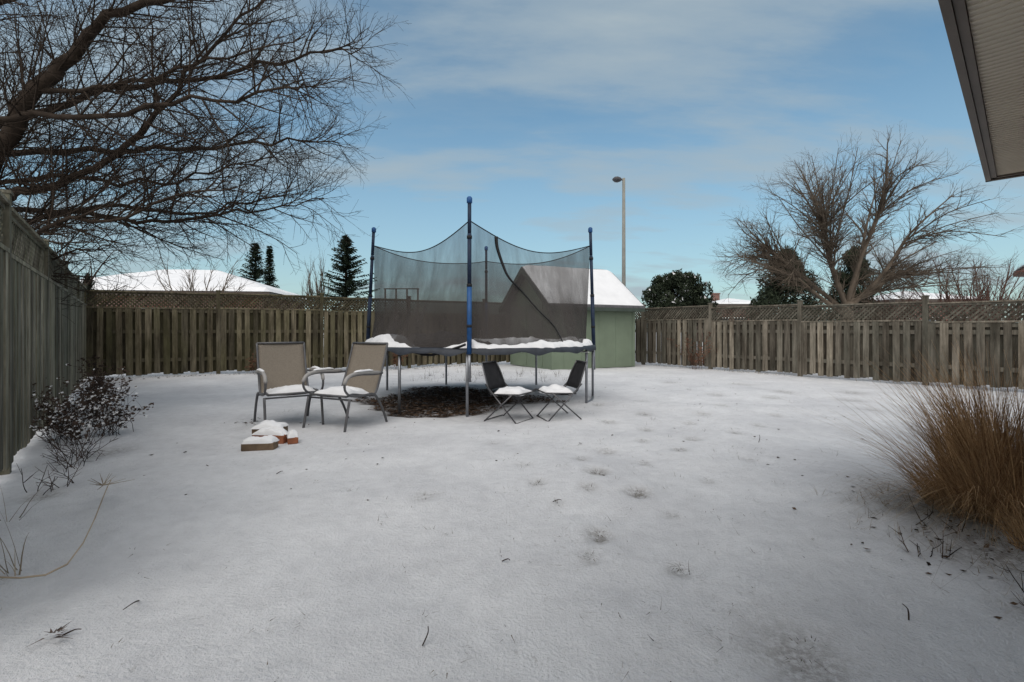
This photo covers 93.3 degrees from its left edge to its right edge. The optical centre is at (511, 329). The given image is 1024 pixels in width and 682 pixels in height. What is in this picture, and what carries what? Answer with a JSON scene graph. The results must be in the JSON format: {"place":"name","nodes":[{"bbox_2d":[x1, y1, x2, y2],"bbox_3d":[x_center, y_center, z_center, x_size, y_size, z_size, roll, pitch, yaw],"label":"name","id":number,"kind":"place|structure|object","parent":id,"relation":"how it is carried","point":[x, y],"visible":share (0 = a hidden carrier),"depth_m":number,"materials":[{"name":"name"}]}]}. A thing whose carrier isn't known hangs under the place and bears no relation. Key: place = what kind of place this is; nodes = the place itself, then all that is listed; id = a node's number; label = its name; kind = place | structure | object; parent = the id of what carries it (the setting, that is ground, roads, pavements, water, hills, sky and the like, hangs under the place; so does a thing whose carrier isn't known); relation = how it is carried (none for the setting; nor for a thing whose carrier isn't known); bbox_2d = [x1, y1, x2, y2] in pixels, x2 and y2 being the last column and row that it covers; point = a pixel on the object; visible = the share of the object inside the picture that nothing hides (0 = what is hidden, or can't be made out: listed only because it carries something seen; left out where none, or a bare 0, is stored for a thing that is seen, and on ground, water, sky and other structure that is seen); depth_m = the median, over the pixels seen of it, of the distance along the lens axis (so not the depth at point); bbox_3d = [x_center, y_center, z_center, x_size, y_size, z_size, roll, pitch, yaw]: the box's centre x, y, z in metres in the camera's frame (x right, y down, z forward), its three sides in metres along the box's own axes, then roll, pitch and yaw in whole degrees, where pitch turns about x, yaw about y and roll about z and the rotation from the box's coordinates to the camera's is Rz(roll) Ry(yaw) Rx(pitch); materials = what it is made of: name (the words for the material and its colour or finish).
{"place":"outdoors","nodes":[
{"label":"outdoors","id":0,"kind":"place"},
{"bbox_2d":[82,273,95,305],"bbox_3d":[-12.709,-0.296,14.483,0.833,2.892,0.680,0,0,27],"label":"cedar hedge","id":1,"kind":"object","parent":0,"point":[89,285],"visible":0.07,"depth_m":14.48,"materials":[{"name":"green plant"}]},
{"bbox_2d":[0,342,1023,681],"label":"snow ground","id":2,"kind":"structure","parent":0,"point":[224,550],"depth_m":2.63,"materials":[{"name":"white snow"}]},
{"bbox_2d":[0,189,86,474],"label":"wooden fence","id":3,"kind":"object","parent":2,"relation":"on","point":[42,341],"visible":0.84,"depth_m":4.82,"materials":[{"name":"green wood"}]},
{"bbox_2d":[0,475,134,579],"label":"bent straw","id":4,"kind":"object","parent":2,"relation":"on","point":[20,564],"visible":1,"depth_m":2.32,"materials":[{"name":"beige plant"}]},
{"bbox_2d":[29,359,153,445],"bbox_3d":[-4.807,0.779,5.439,1.577,0.844,1.513,0,0,14],"label":"dry weed shrub","id":5,"kind":"object","parent":2,"relation":"on","point":[51,421],"visible":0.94,"depth_m":5.25,"materials":[{"name":"brown plant"}]},
{"bbox_2d":[48,224,145,305],"bbox_3d":[-13.040,-1.119,13.364,5.112,4.550,3.490,0,0,0],"label":"bare tree","id":6,"kind":"object","parent":2,"relation":"on","point":[96,272],"visible":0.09,"depth_m":14.08,"materials":[{"name":"brown plant"}]},
{"bbox_2d":[97,296,304,309],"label":"walls","id":7,"kind":"structure","parent":2,"relation":"on","point":[203,303],"depth_m":22.86,"materials":[{"name":"red brick"}]},
{"bbox_2d":[97,291,307,303],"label":"fascia","id":8,"kind":"structure","parent":7,"relation":"attached to","point":[221,292],"depth_m":22.67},
{"bbox_2d":[80,269,299,298],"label":"roof","id":9,"kind":"structure","parent":8,"relation":"on","point":[150,280],"depth_m":23.56,"materials":[{"name":"white"}]},
{"bbox_2d":[150,250,253,309],"bbox_3d":[-13.234,-1.257,20.580,4.022,4.826,2.563,0,0,0],"label":"bare tree","id":10,"kind":"object","parent":2,"relation":"on","point":[191,288],"visible":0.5,"depth_m":20.63,"materials":[{"name":"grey plant"}]},
{"bbox_2d":[0,0,411,323],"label":"bare tree","id":11,"kind":"object","parent":2,"relation":"on","point":[23,112],"visible":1,"depth_m":6.41,"materials":[{"name":"brown plant"}]},
{"bbox_2d":[236,243,279,287],"bbox_3d":[-15.821,-2.104,30.169,4.680,6.508,4.472,0,0,0],"label":"spruce tree","id":12,"kind":"object","parent":2,"relation":"on","point":[257,273],"visible":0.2,"depth_m":29.83,"materials":[{"name":"green plant"}]},
{"bbox_2d":[241,420,297,450],"bbox_3d":[-2.475,1.078,4.974,0.567,0.201,0.681,0,0,0],"label":"brick pile","id":13,"kind":"object","parent":2,"relation":"on","point":[269,434],"visible":1,"depth_m":4.94,"materials":[{"name":"orange ceramic"}]},
{"bbox_2d":[262,245,277,287],"bbox_3d":[-15.541,-2.112,30.965,1.742,6.524,1.782,0,0,0],"label":"spruce tree","id":14,"kind":"object","parent":2,"relation":"on","point":[269,256],"visible":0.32,"depth_m":30.92,"materials":[{"name":"green plant"}]},
{"bbox_2d":[253,342,324,424],"bbox_3d":[-2.810,0.676,6.060,0.684,1.019,0.815,0,0,-37],"label":"patio chair","id":15,"kind":"object","parent":2,"relation":"on","point":[282,370],"visible":0.87,"depth_m":6.24,"materials":[{"name":"fabric"}]},
{"bbox_2d":[84,284,509,378],"bbox_3d":[-3.500,0.098,14.600,14.689,2.303,0.110,0,0,-27],"label":"wooden fence","id":16,"kind":"object","parent":2,"relation":"on","point":[141,340],"visible":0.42,"depth_m":12.47,"materials":[{"name":"brown wood"}]},
{"bbox_2d":[296,245,331,308],"bbox_3d":[-10.115,-1.573,25.004,1.761,5.459,1.527,0,0,12],"label":"bare tree","id":17,"kind":"object","parent":2,"relation":"on","point":[316,286],"visible":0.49,"depth_m":24.86,"materials":[{"name":"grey plant"}]},
{"bbox_2d":[302,235,374,310],"bbox_3d":[-8.235,-1.754,23.905,4.864,5.808,4.846,0,0,-36],"label":"spruce tree","id":18,"kind":"object","parent":2,"relation":"on","point":[349,284],"visible":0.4,"depth_m":23.76,"materials":[{"name":"green plant"}]},
{"bbox_2d":[302,342,387,431],"bbox_3d":[-2.009,0.677,5.926,0.684,1.019,0.815,0,0,25],"label":"patio chair","id":19,"kind":"object","parent":2,"relation":"on","point":[363,371],"visible":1,"depth_m":6.07,"materials":[{"name":"fabric"}]},
{"bbox_2d":[25,435,909,647],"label":"fallen twigs","id":20,"kind":"object","parent":2,"relation":"on","point":[59,629],"visible":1,"depth_m":1.85,"materials":[{"name":"brown wood"}]},
{"bbox_2d":[364,196,595,416],"bbox_3d":[-0.550,-0.295,8.384,4.004,2.950,4.036,0,0,0],"label":"trampoline","id":21,"kind":"object","parent":2,"relation":"on","point":[487,305],"visible":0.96,"depth_m":6.94,"materials":[{"name":"fabric"}]},
{"bbox_2d":[244,332,716,372],"bbox_3d":[-0.643,0.629,13.963,12.963,1.156,2.184,0,0,-5],"label":"dry weed shrub","id":22,"kind":"object","parent":2,"relation":"on","point":[688,354],"visible":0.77,"depth_m":13.99,"materials":[{"name":"brown plant"}]},
{"bbox_2d":[481,360,534,423],"bbox_3d":[-0.068,0.799,6.248,0.608,0.754,0.488,0,0,30],"label":"folding chair","id":23,"kind":"object","parent":2,"relation":"on","point":[494,377],"visible":0.99,"depth_m":6.25,"materials":[{"name":"fabric"}]},
{"bbox_2d":[1,367,1019,681],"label":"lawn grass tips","id":24,"kind":"object","parent":2,"relation":"on","point":[607,521],"visible":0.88,"depth_m":2.95,"materials":[{"name":"brown plant"}]},
{"bbox_2d":[16,355,1023,605],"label":"dry weeds","id":25,"kind":"object","parent":2,"relation":"on","point":[98,379],"visible":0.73,"depth_m":4.22,"materials":[{"name":"brown plant"}]},
{"bbox_2d":[535,360,586,421],"bbox_3d":[0.654,0.791,6.314,0.608,0.754,0.487,0,0,-15],"label":"folding chair","id":26,"kind":"object","parent":2,"relation":"on","point":[575,377],"visible":1,"depth_m":6.26,"materials":[{"name":"fabric"}]},
{"bbox_2d":[510,265,644,369],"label":"garden shed","id":27,"kind":"structure","parent":2,"relation":"on","point":[618,304],"depth_m":14.58,"materials":[{"name":"green wood"}]},
{"bbox_2d":[140,365,1023,618],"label":"leaf litter","id":28,"kind":"object","parent":2,"relation":"on","point":[422,400],"visible":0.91,"depth_m":7.63,"materials":[{"name":"brown plant"}]},
{"bbox_2d":[612,176,625,285],"bbox_3d":[6.235,-3.841,28.000,0.870,9.982,0.440,0,0,0],"label":"street lamp","id":29,"kind":"object","parent":2,"relation":"on","point":[616,179],"visible":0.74,"depth_m":27.92,"materials":[{"name":"metal"}]},
{"bbox_2d":[636,268,721,329],"bbox_3d":[6.926,-0.673,20.085,3.502,3.647,3.048,0,0,0],"label":"cedar hedge","id":30,"kind":"object","parent":2,"relation":"on","point":[659,292],"visible":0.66,"depth_m":19.42,"materials":[{"name":"green plant"}]},
{"bbox_2d":[745,245,835,322],"bbox_3d":[11.831,-1.276,20.932,3.578,4.852,3.525,0,0,29],"label":"evergreen tree","id":31,"kind":"object","parent":2,"relation":"on","point":[770,295],"visible":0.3,"depth_m":20.61,"materials":[{"name":"green plant"}]},
{"bbox_2d":[635,295,1023,388],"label":"wooden fence","id":32,"kind":"object","parent":2,"relation":"on","point":[829,348],"visible":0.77,"depth_m":11.11,"materials":[{"name":"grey wood"}]},
{"bbox_2d":[818,244,882,320],"bbox_3d":[15.636,-1.375,22.090,2.951,5.049,2.628,0,0,0],"label":"evergreen tree","id":33,"kind":"object","parent":2,"relation":"on","point":[846,273],"visible":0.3,"depth_m":21.86,"materials":[{"name":"green plant"}]},
{"bbox_2d":[708,124,1023,319],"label":"bare tree","id":34,"kind":"object","parent":2,"relation":"on","point":[823,220],"visible":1,"depth_m":14.49,"materials":[{"name":"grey plant"}]},
{"bbox_2d":[854,293,920,321],"bbox_3d":[12.882,-0.088,16.457,2.132,2.497,1.674,0,0,-14],"label":"bare shrub","id":35,"kind":"object","parent":2,"relation":"on","point":[892,312],"visible":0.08,"depth_m":16.41,"materials":[{"name":"brown plant"}]},
{"bbox_2d":[861,281,927,319],"bbox_3d":[14.149,-0.552,17.847,2.049,3.426,2.332,0,0,41],"label":"bare shrub","id":36,"kind":"object","parent":2,"relation":"on","point":[884,299],"visible":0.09,"depth_m":17.57,"materials":[{"name":"brown plant"}]},
{"bbox_2d":[778,436,1023,610],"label":"straw stems","id":37,"kind":"object","parent":2,"relation":"on","point":[953,517],"visible":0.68,"depth_m":2.79,"materials":[{"name":"brown plant"}]},
{"bbox_2d":[790,333,1023,546],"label":"ornamental grass","id":38,"kind":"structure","parent":2,"relation":"on","point":[975,442],"depth_m":3.09,"materials":[{"name":"brown plant"}]},
{"bbox_2d":[897,246,1023,322],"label":"bare shrub","id":39,"kind":"object","parent":2,"relation":"on","point":[979,296],"visible":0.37,"depth_m":16.36,"materials":[{"name":"brown plant"}]},
{"bbox_2d":[935,450,1023,551],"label":"ornamental grass","id":40,"kind":"object","parent":2,"relation":"on","point":[1017,528],"depth_m":2.62,"materials":[{"name":"brown plant"}]},
{"bbox_2d":[942,245,1023,322],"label":"bare shrub","id":41,"kind":"object","parent":2,"relation":"on","point":[1002,282],"visible":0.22,"depth_m":17.04,"materials":[{"name":"brown plant"}]},
{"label":"walls","id":42,"kind":"object","parent":2,"relation":"on","visible":0},
{"bbox_2d":[1013,272,1023,276],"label":"fascia","id":43,"kind":"structure","parent":42,"relation":"attached to","point":[1017,275],"depth_m":23.32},
{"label":"walls","id":44,"kind":"object","parent":2,"relation":"on","visible":0},
{"bbox_2d":[966,0,1023,174],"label":"soffit","id":45,"kind":"structure","parent":44,"relation":"on","point":[997,28],"depth_m":2.53,"materials":[{"name":"beige"}]},
{"bbox_2d":[938,0,1023,181],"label":"gutter","id":46,"kind":"object","parent":45,"relation":"on","point":[955,16],"visible":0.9,"depth_m":2.54,"materials":[{"name":"grey metal"}]},
{"bbox_2d":[0,0,1023,320],"label":"sky","id":47,"kind":"structure","parent":0,"point":[530,111],"materials":[{"name":"blue"}]},
{"bbox_2d":[75,361,988,390],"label":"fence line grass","id":48,"kind":"structure","parent":0,"point":[480,361],"depth_m":12.28,"materials":[{"name":"plant"}]},
{"bbox_2d":[702,309,748,341],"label":"walls","id":49,"kind":"structure","parent":0,"point":[724,316],"depth_m":42.00,"materials":[{"name":"red brick"}]},
{"bbox_2d":[714,304,752,306],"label":"fascia","id":50,"kind":"structure","parent":49,"relation":"attached to","point":[724,305],"depth_m":41.55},
{"bbox_2d":[712,298,750,303],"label":"roof","id":51,"kind":"structure","parent":50,"relation":"on","point":[733,301],"depth_m":42.10,"materials":[{"name":"white"}]},
{"bbox_2d":[711,293,719,300],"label":"chimney","id":52,"kind":"object","parent":51,"relation":"on","point":[717,295],"visible":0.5,"depth_m":44.70,"materials":[{"name":"red brick"}]},
{"bbox_2d":[856,302,967,321],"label":"walls","id":53,"kind":"structure","parent":0,"point":[917,311],"depth_m":40.00,"materials":[{"name":"red brick"}]},
{"bbox_2d":[873,299,984,301],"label":"fascia","id":54,"kind":"structure","parent":53,"relation":"attached to","point":[932,300],"depth_m":39.55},
{"bbox_2d":[868,291,972,299],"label":"roof","id":55,"kind":"structure","parent":54,"relation":"on","point":[932,295],"depth_m":40.56,"materials":[{"name":"white"}]},
{"bbox_2d":[1014,265,1023,272],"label":"roof","id":56,"kind":"structure","parent":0,"point":[1019,269],"depth_m":23.32,"materials":[{"name":"red brick"}]}
]}

